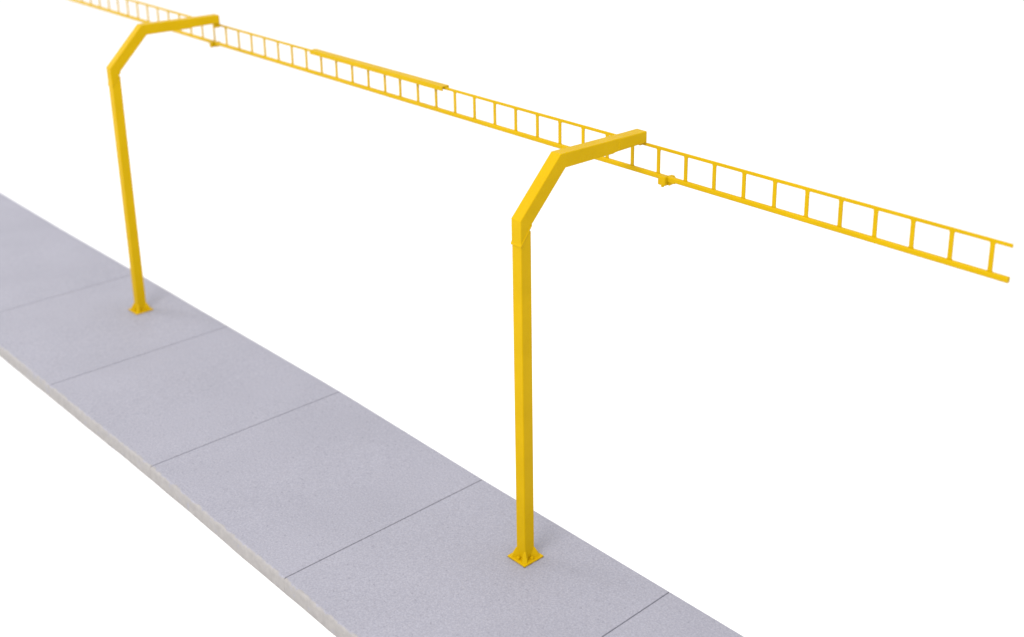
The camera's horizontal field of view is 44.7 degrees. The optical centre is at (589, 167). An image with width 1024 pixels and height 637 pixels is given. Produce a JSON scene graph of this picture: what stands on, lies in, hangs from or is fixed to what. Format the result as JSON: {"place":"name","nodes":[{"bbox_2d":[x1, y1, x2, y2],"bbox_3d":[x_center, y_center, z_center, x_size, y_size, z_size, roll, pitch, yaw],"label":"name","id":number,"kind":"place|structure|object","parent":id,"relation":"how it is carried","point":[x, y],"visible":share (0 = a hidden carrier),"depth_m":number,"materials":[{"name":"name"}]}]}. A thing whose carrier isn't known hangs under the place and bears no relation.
{"place":"outdoors","nodes":[
{"label":"outdoors","id":0,"kind":"place"},
{"bbox_2d":[0,193,742,636],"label":"pavement","id":1,"kind":"structure","parent":0,"point":[332,511],"depth_m":4.99,"materials":[{"name":"grey concrete"}]},
{"bbox_2d":[106,14,219,314],"bbox_3d":[-2.156,-0.024,6.459,0.636,1.496,0.096,-17,25,-42],"label":"support post","id":2,"kind":"object","parent":1,"relation":"on","point":[126,51],"visible":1,"depth_m":6.25,"materials":[{"name":"yellow metal"}]},
{"bbox_2d":[507,129,646,567],"bbox_3d":[-0.035,0.637,4.437,0.636,1.496,0.096,-17,25,-42],"label":"support post","id":3,"kind":"object","parent":1,"relation":"on","point":[525,553],"visible":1,"depth_m":4.22,"materials":[{"name":"yellow metal"}]},
{"bbox_2d":[70,0,1013,282],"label":"ladder truss","id":4,"kind":"object","parent":3,"relation":"hanging from","point":[670,180],"visible":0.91,"depth_m":4.51,"materials":[{"name":"yellow metal"}]},
{"bbox_2d":[0,0,1023,636],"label":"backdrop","id":5,"kind":"structure","parent":0,"point":[752,422],"depth_m":7.16,"materials":[{"name":"paper"}]}
]}

